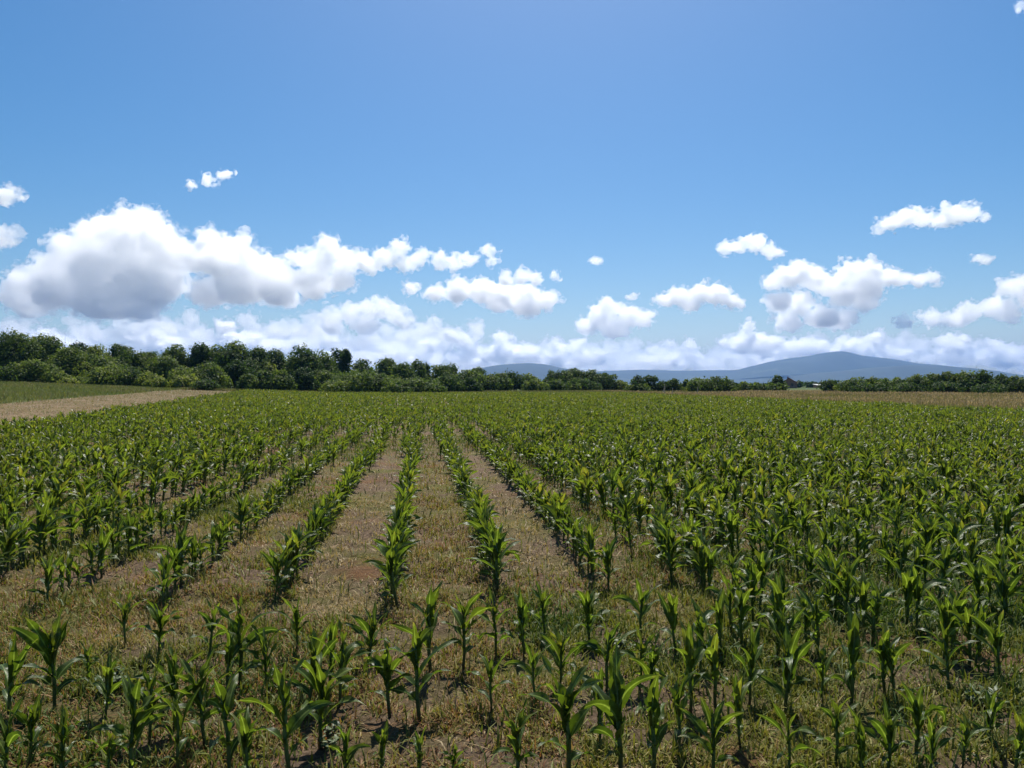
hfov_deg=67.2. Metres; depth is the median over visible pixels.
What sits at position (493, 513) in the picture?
maize plant
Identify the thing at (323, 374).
bush
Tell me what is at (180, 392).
hay stubble
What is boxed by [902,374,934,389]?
broadleaf tree
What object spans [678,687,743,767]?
maize plant
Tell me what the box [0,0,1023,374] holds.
sky
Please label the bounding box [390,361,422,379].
broadleaf tree
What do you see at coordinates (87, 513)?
maize plant
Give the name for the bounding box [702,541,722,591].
maize plant
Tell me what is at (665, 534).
maize plant
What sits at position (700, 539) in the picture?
maize plant
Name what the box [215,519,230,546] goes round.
maize plant
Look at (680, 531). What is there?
maize plant
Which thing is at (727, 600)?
maize plant
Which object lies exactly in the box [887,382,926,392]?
bush
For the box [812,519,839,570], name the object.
maize plant
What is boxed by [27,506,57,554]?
maize plant
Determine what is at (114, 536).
maize plant
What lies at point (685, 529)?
maize plant
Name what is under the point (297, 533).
maize plant
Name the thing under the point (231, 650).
maize plant
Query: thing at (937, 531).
maize plant
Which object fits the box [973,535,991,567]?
maize plant
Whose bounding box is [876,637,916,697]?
maize plant
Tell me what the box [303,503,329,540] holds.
maize plant
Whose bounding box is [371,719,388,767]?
maize plant
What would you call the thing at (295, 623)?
maize plant
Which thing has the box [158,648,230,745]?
maize plant
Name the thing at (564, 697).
maize plant
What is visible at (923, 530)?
maize plant
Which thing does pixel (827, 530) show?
maize plant
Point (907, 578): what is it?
maize plant
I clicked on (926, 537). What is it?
maize plant
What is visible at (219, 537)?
maize plant
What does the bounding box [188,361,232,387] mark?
bush
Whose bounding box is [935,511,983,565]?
maize plant
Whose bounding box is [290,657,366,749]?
maize plant
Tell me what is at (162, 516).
maize plant
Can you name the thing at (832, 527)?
maize plant
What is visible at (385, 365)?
broadleaf tree
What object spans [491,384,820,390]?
ground
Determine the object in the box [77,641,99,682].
maize plant
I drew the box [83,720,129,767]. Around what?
maize plant
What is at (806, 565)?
maize plant
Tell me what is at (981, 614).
maize plant
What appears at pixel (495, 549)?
maize plant
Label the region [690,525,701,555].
maize plant
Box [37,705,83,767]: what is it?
maize plant
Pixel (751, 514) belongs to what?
maize plant
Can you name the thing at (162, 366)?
broadleaf tree
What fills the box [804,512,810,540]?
maize plant
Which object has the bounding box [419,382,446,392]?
bush
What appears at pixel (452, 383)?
bush
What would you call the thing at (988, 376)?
broadleaf tree
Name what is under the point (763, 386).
bush
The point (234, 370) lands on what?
bush
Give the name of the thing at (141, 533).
maize plant
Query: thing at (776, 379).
broadleaf tree
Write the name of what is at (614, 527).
maize plant
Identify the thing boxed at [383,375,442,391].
bush
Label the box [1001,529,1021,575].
maize plant
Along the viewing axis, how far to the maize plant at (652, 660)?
3.60 m
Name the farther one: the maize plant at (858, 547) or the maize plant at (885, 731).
the maize plant at (858, 547)
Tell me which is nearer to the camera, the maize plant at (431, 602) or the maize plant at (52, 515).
the maize plant at (431, 602)
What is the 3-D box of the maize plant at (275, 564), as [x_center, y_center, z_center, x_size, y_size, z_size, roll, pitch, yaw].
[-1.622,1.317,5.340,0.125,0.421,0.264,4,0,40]
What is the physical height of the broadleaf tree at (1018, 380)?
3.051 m
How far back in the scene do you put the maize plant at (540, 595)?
4.50 m
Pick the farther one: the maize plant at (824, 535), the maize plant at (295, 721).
the maize plant at (824, 535)
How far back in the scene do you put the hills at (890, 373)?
5702.11 m
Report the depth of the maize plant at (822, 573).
5.47 m
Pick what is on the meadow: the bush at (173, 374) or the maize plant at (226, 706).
the bush at (173, 374)
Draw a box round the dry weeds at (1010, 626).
[0,402,1023,767]
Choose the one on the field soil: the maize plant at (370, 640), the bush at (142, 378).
the maize plant at (370, 640)
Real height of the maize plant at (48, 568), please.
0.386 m
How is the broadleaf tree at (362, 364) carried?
on the ground at (803, 388)
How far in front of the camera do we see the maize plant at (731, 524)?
6.51 m
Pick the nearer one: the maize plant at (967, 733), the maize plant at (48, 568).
the maize plant at (967, 733)
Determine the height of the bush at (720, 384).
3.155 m
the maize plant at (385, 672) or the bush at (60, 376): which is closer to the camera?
the maize plant at (385, 672)
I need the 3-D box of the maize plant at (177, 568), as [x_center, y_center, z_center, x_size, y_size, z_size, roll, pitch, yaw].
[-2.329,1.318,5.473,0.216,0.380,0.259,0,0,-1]
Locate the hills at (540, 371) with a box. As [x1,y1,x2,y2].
[482,363,630,383]
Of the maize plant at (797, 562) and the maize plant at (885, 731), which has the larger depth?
the maize plant at (797, 562)
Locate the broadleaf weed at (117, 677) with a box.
[94,665,126,687]
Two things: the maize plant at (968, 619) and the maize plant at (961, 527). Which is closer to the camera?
the maize plant at (968, 619)
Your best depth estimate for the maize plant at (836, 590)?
5.01 m
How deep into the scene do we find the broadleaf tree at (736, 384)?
126.51 m
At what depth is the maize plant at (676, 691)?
3.19 m
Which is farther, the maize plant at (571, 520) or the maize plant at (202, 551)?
the maize plant at (571, 520)
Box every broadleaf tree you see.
[0,327,47,367]
[25,333,65,379]
[44,344,87,377]
[69,350,120,376]
[70,339,89,376]
[81,343,117,365]
[104,342,133,357]
[109,348,151,372]
[134,349,161,370]
[138,354,188,380]
[160,343,192,369]
[184,341,217,368]
[209,344,223,364]
[213,340,268,386]
[247,345,277,376]
[266,348,287,388]
[282,355,295,387]
[283,342,324,386]
[313,349,341,375]
[330,347,346,375]
[338,348,352,374]
[350,358,374,373]
[373,356,396,375]
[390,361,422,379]
[412,359,430,380]
[422,361,432,383]
[430,364,456,379]
[446,362,462,378]
[458,369,489,390]
[470,366,486,375]
[491,372,514,390]
[504,368,524,390]
[517,373,541,390]
[542,369,554,382]
[547,370,574,383]
[563,368,587,390]
[576,369,613,389]
[598,370,617,389]
[626,374,646,388]
[642,374,667,390]
[667,378,681,390]
[681,379,688,390]
[724,379,738,390]
[769,375,787,386]
[794,380,805,387]
[800,381,816,387]
[833,377,872,391]
[865,376,889,389]
[887,376,907,390]
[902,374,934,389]
[923,372,942,390]
[939,371,966,391]
[954,370,977,392]
[961,373,990,389]
[973,369,994,383]
[988,373,1018,392]
[1003,375,1023,392]
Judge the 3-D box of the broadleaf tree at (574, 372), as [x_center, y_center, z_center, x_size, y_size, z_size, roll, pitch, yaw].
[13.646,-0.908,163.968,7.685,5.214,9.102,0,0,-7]
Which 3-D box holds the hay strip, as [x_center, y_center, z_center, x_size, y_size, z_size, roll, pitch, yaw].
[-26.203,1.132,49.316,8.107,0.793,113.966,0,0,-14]
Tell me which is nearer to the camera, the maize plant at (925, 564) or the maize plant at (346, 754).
the maize plant at (346, 754)
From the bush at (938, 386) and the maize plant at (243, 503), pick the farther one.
the bush at (938, 386)
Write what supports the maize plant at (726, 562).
on the field soil
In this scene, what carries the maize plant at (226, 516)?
on the field soil
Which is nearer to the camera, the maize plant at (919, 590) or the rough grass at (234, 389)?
the maize plant at (919, 590)
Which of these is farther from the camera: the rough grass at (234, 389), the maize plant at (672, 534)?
the rough grass at (234, 389)
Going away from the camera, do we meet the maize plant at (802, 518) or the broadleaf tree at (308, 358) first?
the maize plant at (802, 518)
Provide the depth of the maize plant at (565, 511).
7.22 m
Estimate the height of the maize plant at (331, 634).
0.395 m
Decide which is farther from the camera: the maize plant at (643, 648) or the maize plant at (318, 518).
the maize plant at (318, 518)
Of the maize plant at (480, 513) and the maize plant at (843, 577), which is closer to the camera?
the maize plant at (843, 577)
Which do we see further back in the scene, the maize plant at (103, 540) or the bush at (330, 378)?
the bush at (330, 378)
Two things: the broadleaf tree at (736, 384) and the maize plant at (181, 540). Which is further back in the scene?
the broadleaf tree at (736, 384)
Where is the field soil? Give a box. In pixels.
[0,394,1023,767]
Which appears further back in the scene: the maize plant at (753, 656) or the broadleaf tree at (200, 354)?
the broadleaf tree at (200, 354)
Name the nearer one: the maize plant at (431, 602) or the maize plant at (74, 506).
the maize plant at (431, 602)
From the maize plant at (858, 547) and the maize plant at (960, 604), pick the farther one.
the maize plant at (858, 547)
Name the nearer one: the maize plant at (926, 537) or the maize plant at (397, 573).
the maize plant at (397, 573)
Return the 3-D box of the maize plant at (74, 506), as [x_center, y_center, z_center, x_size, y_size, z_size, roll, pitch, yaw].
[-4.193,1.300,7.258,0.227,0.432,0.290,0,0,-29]
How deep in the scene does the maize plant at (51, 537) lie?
6.77 m
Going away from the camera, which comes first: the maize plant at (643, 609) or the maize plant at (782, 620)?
the maize plant at (782, 620)
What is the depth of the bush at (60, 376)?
102.82 m
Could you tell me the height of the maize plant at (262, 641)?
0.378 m
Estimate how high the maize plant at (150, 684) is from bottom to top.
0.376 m
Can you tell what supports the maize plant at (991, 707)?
on the field soil
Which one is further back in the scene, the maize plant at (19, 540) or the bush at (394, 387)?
the bush at (394, 387)
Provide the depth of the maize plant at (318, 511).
6.95 m
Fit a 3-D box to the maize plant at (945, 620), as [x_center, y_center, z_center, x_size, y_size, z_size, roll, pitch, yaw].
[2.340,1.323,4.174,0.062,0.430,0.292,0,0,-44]
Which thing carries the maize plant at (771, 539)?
on the field soil
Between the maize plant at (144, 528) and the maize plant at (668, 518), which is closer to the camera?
the maize plant at (668, 518)
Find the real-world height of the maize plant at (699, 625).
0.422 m
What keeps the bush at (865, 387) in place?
on the dry meadow
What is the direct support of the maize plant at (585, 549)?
on the field soil
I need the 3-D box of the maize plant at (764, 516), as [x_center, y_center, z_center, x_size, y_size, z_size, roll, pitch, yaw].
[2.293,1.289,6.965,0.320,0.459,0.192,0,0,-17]
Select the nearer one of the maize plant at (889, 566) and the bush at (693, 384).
the maize plant at (889, 566)
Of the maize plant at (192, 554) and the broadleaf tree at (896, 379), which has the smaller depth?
the maize plant at (192, 554)
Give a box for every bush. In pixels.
[0,365,44,381]
[4,358,64,382]
[45,373,75,382]
[56,378,80,383]
[73,376,93,383]
[83,364,138,385]
[115,364,141,385]
[134,370,164,386]
[141,377,170,387]
[167,365,208,386]
[169,374,199,387]
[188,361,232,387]
[191,378,220,389]
[221,359,256,387]
[235,373,260,389]
[256,370,280,389]
[269,369,297,390]
[292,367,323,390]
[314,369,335,390]
[318,379,353,391]
[321,375,336,389]
[327,368,391,391]
[381,381,419,392]
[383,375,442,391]
[384,374,403,383]
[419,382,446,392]
[433,373,464,391]
[460,377,483,391]
[482,373,505,390]
[521,379,549,390]
[546,379,569,390]
[563,378,605,390]
[610,380,628,390]
[623,383,652,390]
[658,381,671,390]
[682,377,716,391]
[700,376,736,391]
[733,381,762,390]
[754,381,771,390]
[767,382,789,390]
[816,378,839,391]
[847,382,888,392]
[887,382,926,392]
[923,380,969,392]
[967,383,1009,393]
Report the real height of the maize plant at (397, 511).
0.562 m
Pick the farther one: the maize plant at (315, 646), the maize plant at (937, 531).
the maize plant at (937, 531)
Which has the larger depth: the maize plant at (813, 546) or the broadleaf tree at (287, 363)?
the broadleaf tree at (287, 363)
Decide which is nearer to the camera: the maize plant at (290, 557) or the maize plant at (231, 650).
the maize plant at (231, 650)
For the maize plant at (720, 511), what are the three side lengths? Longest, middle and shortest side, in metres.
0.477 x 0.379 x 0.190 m
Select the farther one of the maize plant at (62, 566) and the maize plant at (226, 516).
the maize plant at (226, 516)
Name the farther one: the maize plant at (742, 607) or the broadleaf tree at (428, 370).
the broadleaf tree at (428, 370)
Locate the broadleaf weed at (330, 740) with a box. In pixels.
[318,724,350,750]
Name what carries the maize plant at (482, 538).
on the field soil
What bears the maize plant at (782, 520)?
on the field soil
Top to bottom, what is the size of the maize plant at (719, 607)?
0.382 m
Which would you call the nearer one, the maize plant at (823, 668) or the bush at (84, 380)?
the maize plant at (823, 668)
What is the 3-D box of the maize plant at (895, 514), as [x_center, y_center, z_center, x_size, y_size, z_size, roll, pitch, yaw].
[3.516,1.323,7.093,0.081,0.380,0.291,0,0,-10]
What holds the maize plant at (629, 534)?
on the field soil
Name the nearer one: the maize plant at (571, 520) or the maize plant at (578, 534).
the maize plant at (578, 534)
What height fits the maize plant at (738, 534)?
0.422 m
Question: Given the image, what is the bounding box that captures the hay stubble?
[0,389,231,429]
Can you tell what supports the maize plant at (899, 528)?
on the field soil
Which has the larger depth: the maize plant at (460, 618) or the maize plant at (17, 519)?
the maize plant at (17, 519)
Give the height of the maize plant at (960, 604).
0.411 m
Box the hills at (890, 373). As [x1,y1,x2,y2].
[734,365,1023,383]
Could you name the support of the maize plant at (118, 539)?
on the field soil
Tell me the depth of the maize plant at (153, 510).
7.25 m
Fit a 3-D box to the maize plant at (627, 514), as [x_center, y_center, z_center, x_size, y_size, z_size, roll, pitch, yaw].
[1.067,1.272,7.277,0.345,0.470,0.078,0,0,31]
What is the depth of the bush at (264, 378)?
111.37 m
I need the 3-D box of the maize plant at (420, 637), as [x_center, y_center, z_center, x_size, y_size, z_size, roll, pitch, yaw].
[-0.465,1.299,3.495,0.434,0.505,0.111,0,0,-1]
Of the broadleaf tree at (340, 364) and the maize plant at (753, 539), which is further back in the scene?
the broadleaf tree at (340, 364)
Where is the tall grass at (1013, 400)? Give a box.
[578,390,1023,412]
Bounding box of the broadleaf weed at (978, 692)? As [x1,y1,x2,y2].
[963,682,1008,710]
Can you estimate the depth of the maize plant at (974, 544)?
5.94 m
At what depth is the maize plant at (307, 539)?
6.37 m
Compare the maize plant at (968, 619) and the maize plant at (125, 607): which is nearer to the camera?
the maize plant at (968, 619)
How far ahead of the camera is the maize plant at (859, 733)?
2.94 m
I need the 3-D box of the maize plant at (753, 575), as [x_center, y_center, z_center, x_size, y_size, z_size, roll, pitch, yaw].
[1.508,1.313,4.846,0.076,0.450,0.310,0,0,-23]
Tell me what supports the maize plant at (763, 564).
on the field soil
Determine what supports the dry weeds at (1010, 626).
on the ground at (803, 388)
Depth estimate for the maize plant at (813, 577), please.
5.33 m
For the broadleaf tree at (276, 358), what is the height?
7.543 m
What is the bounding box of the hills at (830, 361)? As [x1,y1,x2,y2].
[597,351,1006,383]
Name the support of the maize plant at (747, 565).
on the field soil
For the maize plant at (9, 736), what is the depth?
2.92 m
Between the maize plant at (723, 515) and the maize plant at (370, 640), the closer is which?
the maize plant at (370, 640)
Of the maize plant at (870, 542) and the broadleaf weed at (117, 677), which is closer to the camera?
the broadleaf weed at (117, 677)
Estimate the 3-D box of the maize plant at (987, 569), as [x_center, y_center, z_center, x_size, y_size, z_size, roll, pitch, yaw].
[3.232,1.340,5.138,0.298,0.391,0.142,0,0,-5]
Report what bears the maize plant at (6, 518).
on the field soil
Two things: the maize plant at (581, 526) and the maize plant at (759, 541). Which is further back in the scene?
the maize plant at (759, 541)
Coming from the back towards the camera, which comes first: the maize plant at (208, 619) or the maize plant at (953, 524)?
the maize plant at (953, 524)
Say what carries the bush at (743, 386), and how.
on the dry meadow
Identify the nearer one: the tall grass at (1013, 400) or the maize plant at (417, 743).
the maize plant at (417, 743)
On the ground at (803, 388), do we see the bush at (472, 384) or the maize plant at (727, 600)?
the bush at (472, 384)
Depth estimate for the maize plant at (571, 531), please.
6.61 m
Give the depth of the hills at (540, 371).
6278.35 m
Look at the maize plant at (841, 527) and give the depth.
6.72 m
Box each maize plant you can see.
[0,499,21,532]
[0,520,18,572]
[0,522,28,569]
[0,631,44,716]
[0,696,23,767]
[4,517,44,564]
[8,607,85,712]
[8,692,44,764]
[11,498,65,556]
[13,510,45,561]
[25,549,63,601]
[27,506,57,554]
[31,522,58,554]
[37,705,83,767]
[47,509,77,547]
[49,525,55,551]
[52,548,74,588]
[54,553,65,594]
[55,497,80,541]
[58,499,93,544]
[66,561,96,587]
[71,539,118,582]
[73,524,109,571]
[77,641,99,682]
[78,499,96,538]
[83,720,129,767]
[84,514,138,567]
[88,672,172,767]
[92,651,134,719]
[97,523,119,577]
[109,520,127,561]
[110,592,144,644]
[119,508,146,556]
[122,514,152,553]
[125,508,160,542]
[130,598,182,654]
[131,513,148,549]
[131,643,204,731]
[139,501,167,538]
[140,498,153,542]
[140,657,173,743]
[143,555,181,608]
[144,542,192,604]
[149,521,193,587]
[154,500,176,538]
[154,687,199,767]
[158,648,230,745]
[164,546,198,592]
[183,537,207,576]
[184,532,213,579]
[186,600,236,657]
[187,538,221,575]
[201,517,218,566]
[201,591,280,685]
[206,671,251,767]
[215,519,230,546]
[216,516,232,548]
[216,521,229,558]
[216,528,237,559]
[217,510,229,534]
[219,492,261,540]
[225,630,250,685]
[229,514,233,544]
[230,706,265,767]
[239,655,333,767]
[240,621,280,691]
[260,546,293,601]
[264,536,310,589]
[270,521,302,581]
[277,528,322,575]
[277,596,313,655]
[282,533,294,585]
[285,622,339,704]
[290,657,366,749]
[292,525,317,569]
[299,525,321,562]
[301,512,318,550]
[301,614,370,707]
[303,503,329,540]
[305,508,335,542]
[307,506,325,552]
[314,502,327,541]
[325,616,338,692]
[329,724,370,767]
[342,599,393,660]
[362,544,406,584]
[363,636,427,717]
[364,614,457,721]
[369,531,421,609]
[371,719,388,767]
[373,521,415,569]
[374,558,406,599]
[378,555,408,593]
[380,525,414,558]
[385,515,413,556]
[386,515,414,551]
[387,497,411,520]
[390,491,408,524]
[390,580,442,672]
[392,502,421,529]
[395,524,417,575]
[410,726,425,767]
[439,744,468,767]
[441,592,492,669]
[457,500,497,548]
[459,524,519,592]
[465,492,499,533]
[465,506,487,541]
[465,511,495,571]
[466,648,517,712]
[467,533,520,583]
[468,586,513,655]
[470,500,501,531]
[478,518,488,558]
[479,526,508,580]
[480,506,499,517]
[482,515,516,544]
[486,521,511,571]
[490,698,539,767]
[504,642,551,700]
[513,584,527,657]
[518,652,601,767]
[527,581,552,632]
[539,622,586,683]
[540,497,567,538]
[553,502,580,545]
[556,504,567,540]
[559,513,570,543]
[562,516,577,557]
[564,512,584,547]
[568,519,602,569]
[571,622,640,690]
[573,589,615,639]
[574,516,586,563]
[574,521,594,569]
[575,522,586,565]
[577,538,604,574]
[579,642,661,767]
[580,535,621,590]
[587,523,596,582]
[591,667,611,743]
[605,509,621,536]
[607,495,643,537]
[611,579,661,633]
[613,624,665,690]
[620,514,646,555]
[629,632,671,692]
[635,673,674,767]
[639,511,680,558]
[640,507,668,565]
[641,497,671,551]
[642,500,657,534]
[646,508,680,545]
[647,501,673,526]
[648,522,690,584]
[654,519,696,567]
[656,590,680,654]
[668,620,706,712]
[668,668,697,748]
[669,513,682,531]
[673,520,692,546]
[675,544,721,587]
[676,518,699,567]
[676,529,705,586]
[678,610,729,709]
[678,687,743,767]
[685,511,702,544]
[687,524,721,547]
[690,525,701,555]
[690,597,723,668]
[701,505,740,558]
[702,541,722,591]
[705,572,755,632]
[706,587,724,651]
[707,499,728,544]
[714,511,741,543]
[715,508,742,540]
[716,672,752,747]
[720,550,745,601]
[725,513,756,556]
[729,620,770,705]
[730,556,746,597]
[730,577,769,647]
[733,560,769,620]
[736,502,767,544]
[740,527,765,561]
[741,554,754,571]
[746,515,792,571]
[746,541,785,610]
[747,503,773,548]
[747,517,767,550]
[752,499,802,552]
[755,570,797,660]
[756,579,790,626]
[757,624,814,711]
[757,699,821,767]
[761,566,802,622]
[766,601,805,657]
[770,523,789,568]
[774,533,802,567]
[776,534,818,582]
[785,592,824,642]
[787,519,798,539]
[789,581,834,655]
[794,541,822,590]
[799,501,807,543]
[800,544,821,585]
[801,636,846,704]
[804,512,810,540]
[804,544,845,601]
[808,539,817,575]
[809,554,856,613]
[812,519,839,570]
[812,692,858,766]
[814,565,844,613]
[815,557,830,586]
[816,508,839,534]
[818,546,858,603]
[823,553,869,624]
[824,515,843,552]
[826,513,836,540]
[827,529,848,558]
[830,514,859,555]
[834,513,865,555]
[834,564,870,613]
[836,602,867,705]
[839,518,878,568]
[839,562,859,602]
[843,621,899,695]
[846,570,896,637]
[847,704,867,767]
[849,693,919,767]
[852,522,879,553]
[858,577,895,643]
[859,527,877,557]
[872,530,912,576]
[873,531,921,585]
[874,550,899,584]
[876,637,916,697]
[878,523,890,570]
[881,501,912,540]
[882,509,906,538]
[885,546,913,571]
[889,517,910,544]
[894,558,918,627]
[894,681,950,757]
[899,513,949,555]
[900,540,950,592]
[903,514,945,552]
[903,541,972,601]
[909,516,943,564]
[912,620,976,689]
[912,711,954,767]
[913,517,921,539]
[913,566,951,626]
[914,542,922,572]
[918,589,974,660]
[920,517,948,534]
[920,527,936,550]
[924,545,970,587]
[933,573,978,638]
[934,595,976,659]
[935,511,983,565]
[935,520,949,550]
[943,510,955,537]
[947,597,996,667]
[948,536,963,579]
[950,528,988,575]
[954,712,990,767]
[958,520,968,556]
[959,555,997,612]
[965,502,1002,545]
[968,610,1007,677]
[970,687,1005,743]
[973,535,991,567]
[973,603,985,666]
[977,546,1023,615]
[980,553,1013,606]
[984,507,1002,542]
[985,498,1007,540]
[985,537,1023,570]
[992,561,1023,621]
[1001,502,1023,545]
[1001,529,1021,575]
[1006,702,1023,767]
[1008,543,1023,586]
[1011,531,1023,550]
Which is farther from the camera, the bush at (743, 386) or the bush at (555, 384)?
the bush at (555, 384)
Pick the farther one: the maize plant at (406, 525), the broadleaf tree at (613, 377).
the broadleaf tree at (613, 377)
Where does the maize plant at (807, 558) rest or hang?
on the field soil
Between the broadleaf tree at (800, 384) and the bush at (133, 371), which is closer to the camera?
the bush at (133, 371)
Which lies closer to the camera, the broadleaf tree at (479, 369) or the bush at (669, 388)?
the bush at (669, 388)
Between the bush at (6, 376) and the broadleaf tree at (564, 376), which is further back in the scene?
the broadleaf tree at (564, 376)
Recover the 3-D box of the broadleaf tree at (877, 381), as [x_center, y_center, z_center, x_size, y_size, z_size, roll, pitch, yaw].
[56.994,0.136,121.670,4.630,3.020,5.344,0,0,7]
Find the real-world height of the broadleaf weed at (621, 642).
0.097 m
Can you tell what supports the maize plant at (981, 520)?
on the field soil
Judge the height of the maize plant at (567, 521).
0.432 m
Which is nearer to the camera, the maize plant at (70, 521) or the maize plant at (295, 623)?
the maize plant at (295, 623)
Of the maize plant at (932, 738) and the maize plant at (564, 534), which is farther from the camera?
the maize plant at (564, 534)
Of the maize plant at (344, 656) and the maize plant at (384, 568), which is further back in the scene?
the maize plant at (384, 568)
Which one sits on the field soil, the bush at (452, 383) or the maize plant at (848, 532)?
the maize plant at (848, 532)
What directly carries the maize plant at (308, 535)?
on the field soil
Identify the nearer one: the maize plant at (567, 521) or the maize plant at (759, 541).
the maize plant at (759, 541)
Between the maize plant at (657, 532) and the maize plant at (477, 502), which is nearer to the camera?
the maize plant at (657, 532)
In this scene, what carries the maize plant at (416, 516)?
on the field soil
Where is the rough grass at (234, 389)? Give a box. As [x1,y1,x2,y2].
[178,386,731,394]
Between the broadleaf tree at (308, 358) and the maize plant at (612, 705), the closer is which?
the maize plant at (612, 705)
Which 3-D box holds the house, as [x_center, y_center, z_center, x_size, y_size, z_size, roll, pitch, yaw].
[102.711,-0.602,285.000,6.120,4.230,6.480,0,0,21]
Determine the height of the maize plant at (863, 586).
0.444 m
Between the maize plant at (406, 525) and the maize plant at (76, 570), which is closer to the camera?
the maize plant at (76, 570)
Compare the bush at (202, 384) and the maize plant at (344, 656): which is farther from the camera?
the bush at (202, 384)
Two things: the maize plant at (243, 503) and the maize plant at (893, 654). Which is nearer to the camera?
the maize plant at (893, 654)
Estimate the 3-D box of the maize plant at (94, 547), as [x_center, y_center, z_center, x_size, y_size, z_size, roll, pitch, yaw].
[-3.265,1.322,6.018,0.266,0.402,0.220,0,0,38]
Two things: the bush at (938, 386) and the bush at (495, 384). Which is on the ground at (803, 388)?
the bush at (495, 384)
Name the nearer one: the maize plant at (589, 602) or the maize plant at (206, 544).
the maize plant at (589, 602)
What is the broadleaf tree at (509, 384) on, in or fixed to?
on the ground at (803, 388)
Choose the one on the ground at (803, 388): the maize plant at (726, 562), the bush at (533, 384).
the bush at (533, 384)
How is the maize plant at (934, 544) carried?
on the field soil
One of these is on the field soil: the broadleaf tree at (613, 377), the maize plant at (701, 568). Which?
the maize plant at (701, 568)
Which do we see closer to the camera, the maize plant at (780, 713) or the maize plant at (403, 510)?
the maize plant at (780, 713)
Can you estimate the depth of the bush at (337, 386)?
110.25 m
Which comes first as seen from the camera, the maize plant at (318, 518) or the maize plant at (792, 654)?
the maize plant at (792, 654)
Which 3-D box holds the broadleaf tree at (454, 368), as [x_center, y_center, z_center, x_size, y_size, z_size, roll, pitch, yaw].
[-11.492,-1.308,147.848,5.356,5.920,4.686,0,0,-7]
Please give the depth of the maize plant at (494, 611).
4.30 m
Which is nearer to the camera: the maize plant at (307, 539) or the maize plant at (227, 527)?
the maize plant at (307, 539)
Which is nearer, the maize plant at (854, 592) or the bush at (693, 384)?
the maize plant at (854, 592)
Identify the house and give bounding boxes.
[785,377,797,387]
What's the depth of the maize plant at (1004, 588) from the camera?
4.90 m
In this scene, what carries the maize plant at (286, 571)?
on the field soil
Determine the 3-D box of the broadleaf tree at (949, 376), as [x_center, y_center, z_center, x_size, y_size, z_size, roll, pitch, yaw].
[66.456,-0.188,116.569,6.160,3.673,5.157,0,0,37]
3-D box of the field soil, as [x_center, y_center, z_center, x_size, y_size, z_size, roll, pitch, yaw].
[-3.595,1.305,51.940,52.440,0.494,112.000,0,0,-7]
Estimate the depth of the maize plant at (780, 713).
2.94 m
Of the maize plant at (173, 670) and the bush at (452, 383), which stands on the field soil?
the maize plant at (173, 670)
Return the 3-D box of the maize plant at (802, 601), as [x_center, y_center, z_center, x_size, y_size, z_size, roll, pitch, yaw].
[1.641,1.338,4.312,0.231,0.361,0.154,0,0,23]
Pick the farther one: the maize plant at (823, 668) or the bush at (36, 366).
the bush at (36, 366)
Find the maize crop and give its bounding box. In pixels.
[0,389,1023,626]
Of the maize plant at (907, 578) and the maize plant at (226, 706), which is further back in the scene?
the maize plant at (907, 578)
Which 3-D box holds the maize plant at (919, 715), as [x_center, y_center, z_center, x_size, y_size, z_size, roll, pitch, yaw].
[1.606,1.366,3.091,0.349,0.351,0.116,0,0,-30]
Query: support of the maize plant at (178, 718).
on the field soil
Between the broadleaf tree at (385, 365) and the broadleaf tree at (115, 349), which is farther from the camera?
the broadleaf tree at (385, 365)
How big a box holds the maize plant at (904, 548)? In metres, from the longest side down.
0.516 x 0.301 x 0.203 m
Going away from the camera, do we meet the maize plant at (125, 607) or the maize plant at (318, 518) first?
the maize plant at (125, 607)
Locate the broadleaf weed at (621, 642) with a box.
[613,636,635,649]
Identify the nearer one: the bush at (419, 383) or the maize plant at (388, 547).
the maize plant at (388, 547)
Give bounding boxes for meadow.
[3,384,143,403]
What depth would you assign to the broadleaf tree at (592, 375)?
161.48 m
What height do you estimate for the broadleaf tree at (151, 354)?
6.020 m
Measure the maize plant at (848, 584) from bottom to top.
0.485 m
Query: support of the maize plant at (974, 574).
on the field soil
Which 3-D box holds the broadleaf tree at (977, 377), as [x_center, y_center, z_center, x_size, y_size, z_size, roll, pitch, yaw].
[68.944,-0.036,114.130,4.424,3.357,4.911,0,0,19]
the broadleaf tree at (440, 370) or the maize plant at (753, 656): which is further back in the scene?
the broadleaf tree at (440, 370)
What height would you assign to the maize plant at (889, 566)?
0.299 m
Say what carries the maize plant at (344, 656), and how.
on the field soil
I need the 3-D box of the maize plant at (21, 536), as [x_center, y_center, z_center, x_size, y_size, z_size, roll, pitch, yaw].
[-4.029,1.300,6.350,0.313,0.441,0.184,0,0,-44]
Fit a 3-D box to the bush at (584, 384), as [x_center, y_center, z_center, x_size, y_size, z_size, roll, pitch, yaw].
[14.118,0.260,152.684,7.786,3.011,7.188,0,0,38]
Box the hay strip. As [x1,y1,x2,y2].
[0,390,226,423]
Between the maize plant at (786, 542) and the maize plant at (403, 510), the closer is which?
the maize plant at (786, 542)
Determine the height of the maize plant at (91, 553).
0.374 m
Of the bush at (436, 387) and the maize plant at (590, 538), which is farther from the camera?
the bush at (436, 387)
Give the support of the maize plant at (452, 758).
on the field soil
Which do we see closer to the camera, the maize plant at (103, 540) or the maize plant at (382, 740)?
the maize plant at (382, 740)
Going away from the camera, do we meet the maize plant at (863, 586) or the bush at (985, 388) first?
the maize plant at (863, 586)
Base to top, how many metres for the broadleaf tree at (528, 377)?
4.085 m
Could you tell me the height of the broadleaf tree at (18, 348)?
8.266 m
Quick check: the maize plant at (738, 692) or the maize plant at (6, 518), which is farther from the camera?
the maize plant at (6, 518)

